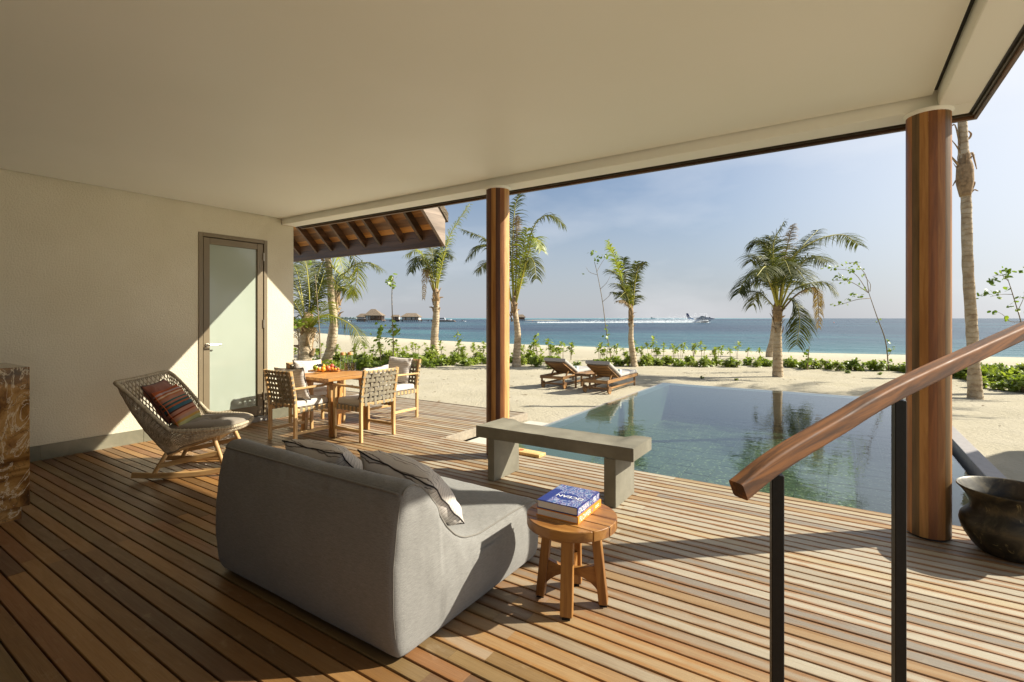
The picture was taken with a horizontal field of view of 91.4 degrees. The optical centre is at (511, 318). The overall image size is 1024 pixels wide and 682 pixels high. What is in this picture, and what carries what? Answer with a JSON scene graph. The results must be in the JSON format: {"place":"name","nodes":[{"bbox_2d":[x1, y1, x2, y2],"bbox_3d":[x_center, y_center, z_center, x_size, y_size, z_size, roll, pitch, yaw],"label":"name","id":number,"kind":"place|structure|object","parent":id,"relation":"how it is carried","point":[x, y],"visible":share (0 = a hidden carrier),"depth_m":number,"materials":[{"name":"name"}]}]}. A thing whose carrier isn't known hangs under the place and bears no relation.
{"place":"outdoors","nodes":[
{"label":"outdoors","id":0,"kind":"place"},
{"bbox_2d":[519,448,545,457],"bbox_3d":[0.181,1.482,5.512,0.370,0.035,0.140,0,0,36],"label":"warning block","id":1,"kind":"object","parent":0,"point":[531,453],"depth_m":5.46,"materials":[{"name":"yellow paint"}]},
{"bbox_2d":[293,331,1023,481],"bbox_3d":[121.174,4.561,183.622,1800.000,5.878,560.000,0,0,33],"label":"sand beach","id":2,"kind":"structure","parent":0,"point":[976,424],"depth_m":12.54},
{"bbox_2d":[293,319,307,359],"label":"young tree","id":3,"kind":"object","parent":2,"relation":"on","point":[297,324],"visible":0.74,"depth_m":14.08,"materials":[{"name":"green plant"}]},
{"bbox_2d":[308,260,320,358],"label":"young tree","id":4,"kind":"object","parent":2,"relation":"on","point":[318,315],"visible":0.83,"depth_m":13.66,"materials":[{"name":"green plant"}]},
{"bbox_2d":[293,260,369,359],"bbox_3d":[-5.667,0.023,14.669,3.170,3.773,1.908,0,0,33],"label":"palm tree","id":5,"kind":"object","parent":2,"relation":"on","point":[307,340],"visible":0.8,"depth_m":14.72,"materials":[{"name":"green plant"}]},
{"bbox_2d":[317,273,357,353],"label":"palm tree","id":6,"kind":"object","parent":2,"relation":"on","point":[338,301],"visible":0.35,"depth_m":22.86,"materials":[{"name":"green plant"}]},
{"bbox_2d":[293,255,386,362],"bbox_3d":[-5.630,-0.392,16.319,3.573,4.702,1.656,0,0,25],"label":"palm tree","id":7,"kind":"object","parent":2,"relation":"on","point":[331,345],"visible":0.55,"depth_m":15.99,"materials":[{"name":"green plant"}]},
{"bbox_2d":[334,361,347,369],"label":"beach shrub","id":8,"kind":"object","parent":2,"relation":"on","point":[341,366],"visible":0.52,"depth_m":14.48,"materials":[{"name":"green plant"}]},
{"bbox_2d":[342,357,358,369],"bbox_3d":[-5.209,1.450,15.781,0.701,0.466,0.617,0,0,26],"label":"beach shrub","id":9,"kind":"object","parent":2,"relation":"on","point":[349,359],"visible":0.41,"depth_m":15.73,"materials":[{"name":"green plant"}]},
{"bbox_2d":[355,355,373,370],"bbox_3d":[-4.756,1.433,16.015,0.611,0.506,0.695,0,0,-6],"label":"beach shrub","id":10,"kind":"object","parent":2,"relation":"on","point":[364,361],"visible":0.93,"depth_m":15.86,"materials":[{"name":"green plant"}]},
{"bbox_2d":[370,320,386,360],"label":"young tree","id":11,"kind":"object","parent":2,"relation":"on","point":[379,333],"visible":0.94,"depth_m":17.10,"materials":[{"name":"green plant"}]},
{"bbox_2d":[384,273,399,355],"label":"young tree","id":12,"kind":"object","parent":2,"relation":"on","point":[389,282],"visible":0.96,"depth_m":16.64,"materials":[{"name":"green plant"}]},
{"bbox_2d":[297,391,526,440],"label":"dining deck","id":13,"kind":"structure","parent":2,"relation":"on","point":[450,420],"depth_m":7.62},
{"bbox_2d":[370,359,420,421],"bbox_3d":[-1.787,1.062,7.587,0.575,0.876,0.626,0,0,33],"label":"dining chair","id":14,"kind":"object","parent":13,"relation":"on","point":[403,388],"visible":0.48,"depth_m":7.59,"materials":[{"name":"brown wood"}]},
{"bbox_2d":[387,356,412,383],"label":"cushion","id":15,"kind":"object","parent":14,"relation":"on","point":[404,365],"visible":0.68,"depth_m":7.64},
{"bbox_2d":[419,351,434,360],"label":"beach shrub","id":16,"kind":"object","parent":2,"relation":"on","point":[428,356],"visible":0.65,"depth_m":18.87,"materials":[{"name":"green plant"}]},
{"bbox_2d":[422,360,436,367],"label":"beach shrub","id":17,"kind":"object","parent":2,"relation":"on","point":[429,364],"visible":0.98,"depth_m":16.67,"materials":[{"name":"green plant"}]},
{"bbox_2d":[428,349,439,358],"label":"beach shrub","id":18,"kind":"object","parent":2,"relation":"on","point":[435,353],"visible":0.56,"depth_m":19.36,"materials":[{"name":"green plant"}]},
{"bbox_2d":[402,203,472,353],"bbox_3d":[-3.342,-1.578,22.341,2.906,6.981,2.415,0,0,-24],"label":"palm tree","id":19,"kind":"object","parent":2,"relation":"on","point":[435,259],"visible":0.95,"depth_m":22.22,"materials":[{"name":"green plant"}]},
{"bbox_2d":[432,357,445,365],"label":"beach shrub","id":20,"kind":"object","parent":2,"relation":"on","point":[440,361],"visible":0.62,"depth_m":17.22,"materials":[{"name":"green plant"}]},
{"bbox_2d":[439,355,451,365],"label":"beach shrub","id":21,"kind":"object","parent":2,"relation":"on","point":[447,363],"visible":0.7,"depth_m":17.39,"materials":[{"name":"green plant"}]},
{"bbox_2d":[448,352,460,364],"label":"beach shrub","id":22,"kind":"object","parent":2,"relation":"on","point":[455,358],"visible":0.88,"depth_m":17.52,"materials":[{"name":"green plant"}]},
{"bbox_2d":[459,356,474,365],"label":"beach shrub","id":23,"kind":"object","parent":2,"relation":"on","point":[466,362],"visible":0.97,"depth_m":17.23,"materials":[{"name":"green plant"}]},
{"bbox_2d":[468,421,547,443],"bbox_3d":[-0.103,1.765,7.017,0.398,0.270,2.000,0,0,33],"label":"concrete pad","id":24,"kind":"object","parent":2,"relation":"on","point":[480,440],"visible":0.1,"depth_m":6.77,"materials":[{"name":"concrete"}]},
{"bbox_2d":[0,414,1023,681],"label":"timber deck","id":25,"kind":"structure","parent":2,"relation":"on","point":[112,568],"depth_m":2.67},
{"bbox_2d":[0,363,29,523],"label":"marble counter","id":26,"kind":"object","parent":25,"relation":"on","point":[14,438],"visible":1,"depth_m":3.69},
{"bbox_2d":[0,169,292,462],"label":"stucco wall","id":27,"kind":"structure","parent":25,"relation":"on","point":[98,291],"depth_m":5.73,"materials":[{"name":"paint"}]},
{"bbox_2d":[198,232,267,422],"bbox_3d":[-3.897,0.193,7.008,0.196,2.675,0.974,0,0,33],"label":"door frame","id":28,"kind":"structure","parent":27,"relation":"attached to","point":[232,317],"depth_m":6.99,"materials":[{"name":"beige paint"}]},
{"bbox_2d":[203,237,262,415],"bbox_3d":[-3.870,0.167,6.985,0.125,2.501,0.820,0,0,33],"label":"door leaf","id":29,"kind":"structure","parent":28,"relation":"in","point":[232,270],"depth_m":6.99,"materials":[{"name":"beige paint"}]},
{"bbox_2d":[281,206,447,261],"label":"tiled eave roof","id":30,"kind":"structure","parent":27,"relation":"attached to","point":[419,229],"depth_m":9.06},
{"bbox_2d":[113,370,253,478],"bbox_3d":[-3.162,1.026,4.997,1.097,0.943,1.040,0,0,-12],"label":"rocking chair","id":31,"kind":"object","parent":25,"relation":"on","point":[158,431],"visible":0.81,"depth_m":4.69,"materials":[{"name":"wicker"}]},
{"bbox_2d":[168,413,251,431],"bbox_3d":[-3.023,1.048,5.025,0.710,0.113,0.680,0,0,-12],"label":"seat cushion","id":32,"kind":"object","parent":31,"relation":"on","point":[213,420],"visible":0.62,"depth_m":4.88,"materials":[{"name":"beige fabric"}]},
{"bbox_2d":[140,379,171,424],"bbox_3d":[-3.407,0.816,4.926,0.158,0.446,0.466,-32,8,-9],"label":"cushion","id":33,"kind":"object","parent":32,"relation":"on","point":[161,385],"visible":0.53,"depth_m":4.74,"materials":[{"name":"fabric"}]},
{"bbox_2d":[151,384,201,426],"bbox_3d":[-3.279,0.864,4.911,0.168,0.436,0.456,-34,8,-5],"label":"cushion","id":34,"kind":"object","parent":32,"relation":"on","point":[177,405],"visible":0.91,"depth_m":4.79,"materials":[{"name":"fabric"}]},
{"bbox_2d":[263,369,332,439],"bbox_3d":[-2.671,1.062,6.246,0.575,0.876,0.626,0,0,33],"label":"dining chair","id":35,"kind":"object","parent":25,"relation":"on","point":[302,405],"visible":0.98,"depth_m":6.07,"materials":[{"name":"brown wood"}]},
{"bbox_2d":[274,367,310,399],"bbox_3d":[-2.683,0.800,6.102,0.456,0.426,0.151,-2,14,19],"label":"cushion","id":36,"kind":"object","parent":35,"relation":"on","point":[299,377],"visible":0.6,"depth_m":6.03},
{"bbox_2d":[286,360,345,428],"bbox_3d":[-2.805,1.062,7.147,0.626,0.876,0.575,0,0,33],"label":"dining chair","id":37,"kind":"object","parent":25,"relation":"on","point":[319,391],"visible":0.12,"depth_m":7.03,"materials":[{"name":"brown wood"}]},
{"bbox_2d":[292,359,321,384],"bbox_3d":[-2.930,0.800,7.206,0.147,0.426,0.456,-19,-13,34],"label":"cushion","id":38,"kind":"object","parent":37,"relation":"on","point":[306,365],"visible":0.27,"depth_m":7.15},
{"bbox_2d":[301,369,366,436],"bbox_3d":[-2.369,1.125,6.704,0.838,0.759,0.840,0,0,33],"label":"dining table","id":39,"kind":"object","parent":25,"relation":"on","point":[339,377],"visible":0.62,"depth_m":6.53,"materials":[{"name":"brown wood"}]},
{"bbox_2d":[308,369,341,371],"bbox_3d":[-2.622,0.734,7.003,0.420,0.022,0.150,0,0,-1],"label":"serving board","id":40,"kind":"object","parent":39,"relation":"on","point":[330,370],"visible":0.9,"depth_m":6.93,"materials":[{"name":"brown wood"}]},
{"bbox_2d":[332,367,398,442],"bbox_3d":[-1.854,1.062,6.363,0.626,0.876,0.575,0,0,33],"label":"dining chair","id":41,"kind":"object","parent":25,"relation":"on","point":[352,403],"visible":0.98,"depth_m":6.22,"materials":[{"name":"brown wood"}]},
{"bbox_2d":[358,364,388,399],"bbox_3d":[-1.740,0.800,6.287,0.150,0.426,0.456,17,10,26],"label":"cushion","id":42,"kind":"object","parent":41,"relation":"on","point":[380,367],"visible":0.27,"depth_m":6.22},
{"bbox_2d":[216,439,537,657],"bbox_3d":[-0.791,1.114,3.047,1.579,0.765,1.276,0,0,33],"label":"sofa","id":43,"kind":"object","parent":25,"relation":"on","point":[395,566],"visible":0.94,"depth_m":2.42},
{"bbox_2d":[282,439,362,469],"bbox_3d":[-1.096,0.931,3.061,0.546,0.486,0.244,1,42,32],"label":"cushion","id":44,"kind":"object","parent":43,"relation":"on","point":[328,452],"visible":0.36,"depth_m":2.92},
{"bbox_2d":[357,449,464,524],"bbox_3d":[-0.542,0.924,2.720,0.546,0.256,0.486,13,-37,30],"label":"cushion","id":45,"kind":"object","parent":43,"relation":"on","point":[430,481],"visible":0.57,"depth_m":2.60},
{"bbox_2d":[485,185,510,455],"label":"timber column","id":46,"kind":"structure","parent":25,"relation":"on","point":[497,302],"depth_m":5.35,"materials":[{"name":"wood"}]},
{"bbox_2d":[476,418,651,507],"bbox_3d":[0.420,1.254,4.468,1.533,0.492,0.450,0,0,33],"label":"concrete bench","id":47,"kind":"object","parent":25,"relation":"on","point":[506,437],"visible":0.99,"depth_m":4.29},
{"bbox_2d":[527,503,616,620],"bbox_3d":[0.318,1.270,2.660,0.476,0.460,0.476,0,0,33],"label":"side table","id":48,"kind":"object","parent":25,"relation":"on","point":[596,527],"visible":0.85,"depth_m":2.57,"materials":[{"name":"brown wood"}]},
{"bbox_2d":[536,499,600,523],"bbox_3d":[0.312,1.021,2.708,0.249,0.037,0.305,0,0,33],"label":"book","id":49,"kind":"object","parent":48,"relation":"on","point":[585,514],"visible":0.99,"depth_m":2.59,"materials":[{"name":"paper"}]},
{"bbox_2d":[537,484,598,516],"bbox_3d":[0.309,0.980,2.707,0.241,0.044,0.289,0,0,33],"label":"book","id":50,"kind":"object","parent":49,"relation":"on","point":[570,500],"visible":1,"depth_m":2.65,"materials":[{"name":"blue paper"}]},
{"bbox_2d":[729,321,1023,681],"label":"handrail","id":51,"kind":"object","parent":25,"relation":"on","point":[753,478],"visible":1,"depth_m":1.69,"materials":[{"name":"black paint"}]},
{"bbox_2d":[903,105,954,541],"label":"timber column","id":52,"kind":"structure","parent":25,"relation":"on","point":[929,282],"depth_m":3.36,"materials":[{"name":"wood"}]},
{"bbox_2d":[0,0,1023,228],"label":"pavilion roof","id":53,"kind":"structure","parent":52,"relation":"on","point":[304,114],"depth_m":3.27,"materials":[{"name":"paint"}]},
{"bbox_2d":[956,476,1023,563],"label":"bronze pot","id":54,"kind":"object","parent":25,"relation":"on","point":[991,515],"visible":1,"depth_m":3.12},
{"bbox_2d":[459,193,566,366],"bbox_3d":[0.050,-1.305,17.182,3.759,6.422,2.161,0,0,9],"label":"palm tree","id":55,"kind":"object","parent":2,"relation":"on","point":[525,262],"visible":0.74,"depth_m":17.01,"materials":[{"name":"green plant"}]},
{"bbox_2d":[526,350,538,363],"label":"beach shrub","id":56,"kind":"object","parent":2,"relation":"on","point":[530,354],"visible":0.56,"depth_m":18.02,"materials":[{"name":"green plant"}]},
{"bbox_2d":[527,339,540,352],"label":"leggy shrub","id":57,"kind":"object","parent":2,"relation":"on","point":[533,345],"visible":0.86,"depth_m":18.95,"materials":[{"name":"green plant"}]},
{"bbox_2d":[530,355,543,366],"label":"beach shrub","id":58,"kind":"object","parent":2,"relation":"on","point":[534,362],"visible":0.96,"depth_m":16.87,"materials":[{"name":"green plant"}]},
{"bbox_2d":[545,338,555,355],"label":"leggy shrub","id":59,"kind":"object","parent":2,"relation":"on","point":[550,346],"visible":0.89,"depth_m":19.95,"materials":[{"name":"green plant"}]},
{"bbox_2d":[553,341,565,355],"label":"leggy shrub","id":60,"kind":"object","parent":2,"relation":"on","point":[558,350],"visible":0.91,"depth_m":19.20,"materials":[{"name":"green plant"}]},
{"bbox_2d":[540,358,592,388],"bbox_3d":[1.435,1.296,12.472,0.652,0.709,1.920,0,0,33],"label":"sun lounger","id":61,"kind":"object","parent":2,"relation":"on","point":[561,366],"visible":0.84,"depth_m":11.91,"materials":[{"name":"brown wood"}]},
{"bbox_2d":[564,342,576,359],"bbox_3d":[2.312,1.307,19.800,0.500,0.742,0.484,0,0,39],"label":"leggy shrub","id":62,"kind":"object","parent":2,"relation":"on","point":[571,347],"visible":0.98,"depth_m":19.80,"materials":[{"name":"green plant"}]},
{"bbox_2d":[574,372,595,387],"bbox_3d":[1.744,1.472,11.849,0.398,0.355,0.400,0,0,33],"label":"slatted table","id":63,"kind":"object","parent":2,"relation":"on","point":[585,374],"visible":0.88,"depth_m":11.80,"materials":[{"name":"brown wood"}]},
{"bbox_2d":[582,250,610,356],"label":"young tree","id":64,"kind":"object","parent":2,"relation":"on","point":[598,260],"visible":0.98,"depth_m":21.59,"materials":[{"name":"green plant"}]},
{"bbox_2d":[582,360,637,393],"bbox_3d":[2.320,1.296,11.708,0.652,0.709,1.920,0,0,33],"label":"sun lounger","id":65,"kind":"object","parent":2,"relation":"on","point":[600,369],"visible":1,"depth_m":11.19,"materials":[{"name":"brown wood"}]},
{"bbox_2d":[608,355,622,365],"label":"beach shrub","id":66,"kind":"object","parent":2,"relation":"on","point":[615,359],"visible":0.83,"depth_m":17.28,"materials":[{"name":"green plant"}]},
{"bbox_2d":[603,239,648,366],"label":"palm tree","id":67,"kind":"object","parent":2,"relation":"on","point":[627,295],"visible":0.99,"depth_m":17.05,"materials":[{"name":"green plant"}]},
{"bbox_2d":[641,354,653,365],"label":"beach shrub","id":68,"kind":"object","parent":2,"relation":"on","point":[648,358],"visible":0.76,"depth_m":17.38,"materials":[{"name":"green plant"}]},
{"bbox_2d":[650,341,662,357],"bbox_3d":[5.600,1.291,19.391,0.637,0.791,0.661,0,0,32],"label":"leggy shrub","id":69,"kind":"object","parent":2,"relation":"on","point":[656,350],"visible":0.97,"depth_m":19.30,"materials":[{"name":"green plant"}]},
{"bbox_2d":[654,357,667,365],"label":"beach shrub","id":70,"kind":"object","parent":2,"relation":"on","point":[661,362],"visible":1,"depth_m":17.42,"materials":[{"name":"green plant"}]},
{"bbox_2d":[661,355,672,364],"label":"beach shrub","id":71,"kind":"object","parent":2,"relation":"on","point":[665,358],"visible":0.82,"depth_m":17.59,"materials":[{"name":"green plant"}]},
{"bbox_2d":[674,360,685,366],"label":"beach shrub","id":72,"kind":"object","parent":2,"relation":"on","point":[679,363],"visible":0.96,"depth_m":16.97,"materials":[{"name":"green plant"}]},
{"bbox_2d":[686,359,698,366],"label":"beach shrub","id":73,"kind":"object","parent":2,"relation":"on","point":[693,363],"visible":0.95,"depth_m":16.93,"materials":[{"name":"green plant"}]},
{"bbox_2d":[698,355,709,366],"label":"beach shrub","id":74,"kind":"object","parent":2,"relation":"on","point":[703,362],"visible":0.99,"depth_m":16.84,"materials":[{"name":"green plant"}]},
{"bbox_2d":[711,356,722,365],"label":"beach shrub","id":75,"kind":"object","parent":2,"relation":"on","point":[719,362],"visible":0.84,"depth_m":17.33,"materials":[{"name":"green plant"}]},
{"bbox_2d":[722,356,737,366],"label":"beach shrub","id":76,"kind":"object","parent":2,"relation":"on","point":[730,360],"visible":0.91,"depth_m":16.82,"materials":[{"name":"green plant"}]},
{"bbox_2d":[742,356,755,365],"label":"beach shrub","id":77,"kind":"object","parent":2,"relation":"on","point":[748,361],"visible":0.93,"depth_m":17.41,"materials":[{"name":"green plant"}]},
{"bbox_2d":[751,358,763,367],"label":"beach shrub","id":78,"kind":"object","parent":2,"relation":"on","point":[757,362],"visible":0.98,"depth_m":16.86,"materials":[{"name":"green plant"}]},
{"bbox_2d":[519,383,1006,526],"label":"swimming pool","id":79,"kind":"structure","parent":2,"relation":"in","point":[718,435],"depth_m":9.18,"materials":[{"name":"liquid"}]},
{"bbox_2d":[761,359,772,366],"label":"beach shrub","id":80,"kind":"object","parent":2,"relation":"on","point":[769,363],"visible":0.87,"depth_m":17.05,"materials":[{"name":"green plant"}]},
{"bbox_2d":[753,243,811,356],"bbox_3d":[13.337,-0.786,24.568,3.328,5.955,1.351,0,0,-4],"label":"palm tree","id":81,"kind":"object","parent":2,"relation":"on","point":[769,351],"visible":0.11,"depth_m":24.33,"materials":[{"name":"green plant"}]},
{"bbox_2d":[786,358,798,367],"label":"beach shrub","id":82,"kind":"object","parent":2,"relation":"on","point":[793,363],"visible":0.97,"depth_m":16.64,"materials":[{"name":"green plant"}]},
{"bbox_2d":[729,218,868,376],"bbox_3d":[7.656,-0.434,13.983,5.052,4.668,2.802,0,0,-39],"label":"palm tree","id":83,"kind":"object","parent":2,"relation":"on","point":[775,274],"visible":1,"depth_m":13.95,"materials":[{"name":"green plant"}]},
{"bbox_2d":[798,360,812,368],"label":"beach shrub","id":84,"kind":"object","parent":2,"relation":"on","point":[803,364],"visible":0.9,"depth_m":16.22,"materials":[{"name":"green plant"}]},
{"bbox_2d":[803,346,813,369],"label":"young tree","id":85,"kind":"object","parent":2,"relation":"on","point":[808,360],"visible":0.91,"depth_m":16.05,"materials":[{"name":"green plant"}]},
{"bbox_2d":[804,358,819,368],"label":"beach shrub","id":86,"kind":"object","parent":2,"relation":"on","point":[815,364],"visible":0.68,"depth_m":16.24,"materials":[{"name":"green plant"}]},
{"bbox_2d":[832,360,845,370],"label":"beach shrub","id":87,"kind":"object","parent":2,"relation":"on","point":[837,365],"visible":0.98,"depth_m":15.69,"materials":[{"name":"green plant"}]},
{"bbox_2d":[847,357,866,370],"bbox_3d":[10.901,1.459,15.838,0.552,0.445,0.486,0,0,-12],"label":"beach shrub","id":88,"kind":"object","parent":2,"relation":"on","point":[854,363],"visible":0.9,"depth_m":15.74,"materials":[{"name":"green plant"}]},
{"bbox_2d":[821,261,894,370],"bbox_3d":[10.883,-0.033,15.673,2.288,3.556,0.360,0,0,-2],"label":"young tree","id":89,"kind":"object","parent":2,"relation":"on","point":[853,294],"visible":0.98,"depth_m":15.64,"materials":[{"name":"green plant"}]},
{"bbox_2d":[867,359,884,370],"bbox_3d":[11.463,1.478,15.720,0.451,0.400,0.513,0,0,-37],"label":"beach shrub","id":90,"kind":"object","parent":2,"relation":"on","point":[881,365],"visible":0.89,"depth_m":15.68,"materials":[{"name":"green plant"}]},
{"bbox_2d":[870,359,887,370],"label":"beach shrub","id":91,"kind":"object","parent":2,"relation":"on","point":[884,362],"visible":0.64,"depth_m":15.64,"materials":[{"name":"green plant"}]},
{"bbox_2d":[954,368,966,379],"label":"beach shrub","id":92,"kind":"object","parent":2,"relation":"on","point":[963,371],"visible":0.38,"depth_m":13.56,"materials":[{"name":"green plant"}]},
{"bbox_2d":[952,121,983,399],"bbox_3d":[9.440,-1.494,10.364,0.587,6.801,0.439,0,0,33],"label":"palm tree","id":93,"kind":"object","parent":2,"relation":"on","point":[964,181],"visible":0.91,"depth_m":10.28,"materials":[{"name":"brown plant"}]},
{"bbox_2d":[982,376,991,387],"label":"beach shrub","id":94,"kind":"object","parent":2,"relation":"on","point":[986,383],"visible":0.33,"depth_m":11.86,"materials":[{"name":"green plant"}]},
{"bbox_2d":[986,373,1000,383],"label":"beach shrub","id":95,"kind":"object","parent":2,"relation":"on","point":[991,378],"visible":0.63,"depth_m":12.33,"materials":[{"name":"green plant"}]},
{"bbox_2d":[983,368,1008,381],"bbox_3d":[12.053,1.496,12.456,0.511,0.515,0.558,0,0,-37],"label":"beach shrub","id":96,"kind":"object","parent":2,"relation":"on","point":[998,375],"visible":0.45,"depth_m":12.35,"materials":[{"name":"green plant"}]},
{"bbox_2d":[989,380,1005,390],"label":"beach shrub","id":97,"kind":"object","parent":2,"relation":"on","point":[993,385],"visible":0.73,"depth_m":11.58,"materials":[{"name":"green plant"}]},
{"bbox_2d":[991,362,1006,369],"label":"beach shrub","id":98,"kind":"object","parent":2,"relation":"on","point":[1000,366],"visible":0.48,"depth_m":14.85,"materials":[{"name":"green plant"}]},
{"bbox_2d":[976,266,1023,321],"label":"young tree","id":99,"kind":"object","parent":2,"relation":"on","point":[991,282],"visible":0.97,"depth_m":14.09,"materials":[{"name":"green plant"}]},
{"bbox_2d":[997,377,1021,391],"bbox_3d":[11.356,1.500,11.316,0.537,0.349,0.473,0,0,12],"label":"beach shrub","id":100,"kind":"object","parent":2,"relation":"on","point":[1010,387],"visible":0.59,"depth_m":11.33,"materials":[{"name":"green plant"}]},
{"bbox_2d":[1008,367,1023,374],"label":"beach shrub","id":101,"kind":"object","parent":2,"relation":"on","point":[1016,371],"visible":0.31,"depth_m":12.86,"materials":[{"name":"green plant"}]},
{"bbox_2d":[1014,380,1023,392],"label":"beach shrub","id":102,"kind":"object","parent":2,"relation":"on","point":[1019,385],"visible":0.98,"depth_m":11.03,"materials":[{"name":"green plant"}]},
{"bbox_2d":[293,318,1023,356],"bbox_3d":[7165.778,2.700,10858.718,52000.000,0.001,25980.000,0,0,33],"label":"sea","id":103,"kind":"structure","parent":0,"point":[853,335],"depth_m":94.80,"materials":[{"name":"liquid"}]},
{"bbox_2d":[364,309,385,321],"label":"overwater hut","id":104,"kind":"object","parent":103,"relation":"on","point":[373,315],"visible":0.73,"depth_m":395.23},
{"bbox_2d":[401,313,421,321],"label":"overwater hut","id":105,"kind":"object","parent":103,"relation":"on","point":[411,316],"visible":0.73,"depth_m":404.94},
{"bbox_2d":[539,313,709,322],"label":"sea spray","id":106,"kind":"object","parent":103,"relation":"on","point":[678,321],"visible":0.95,"depth_m":299.77,"materials":[{"name":"liquid"}]},
{"bbox_2d":[686,313,714,321],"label":"seaplane","id":107,"kind":"object","parent":103,"relation":"on","point":[701,317],"visible":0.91,"depth_m":304.91,"materials":[{"name":"metal"}]},
{"bbox_2d":[293,51,1023,317],"label":"sky","id":108,"kind":"structure","parent":0,"point":[692,226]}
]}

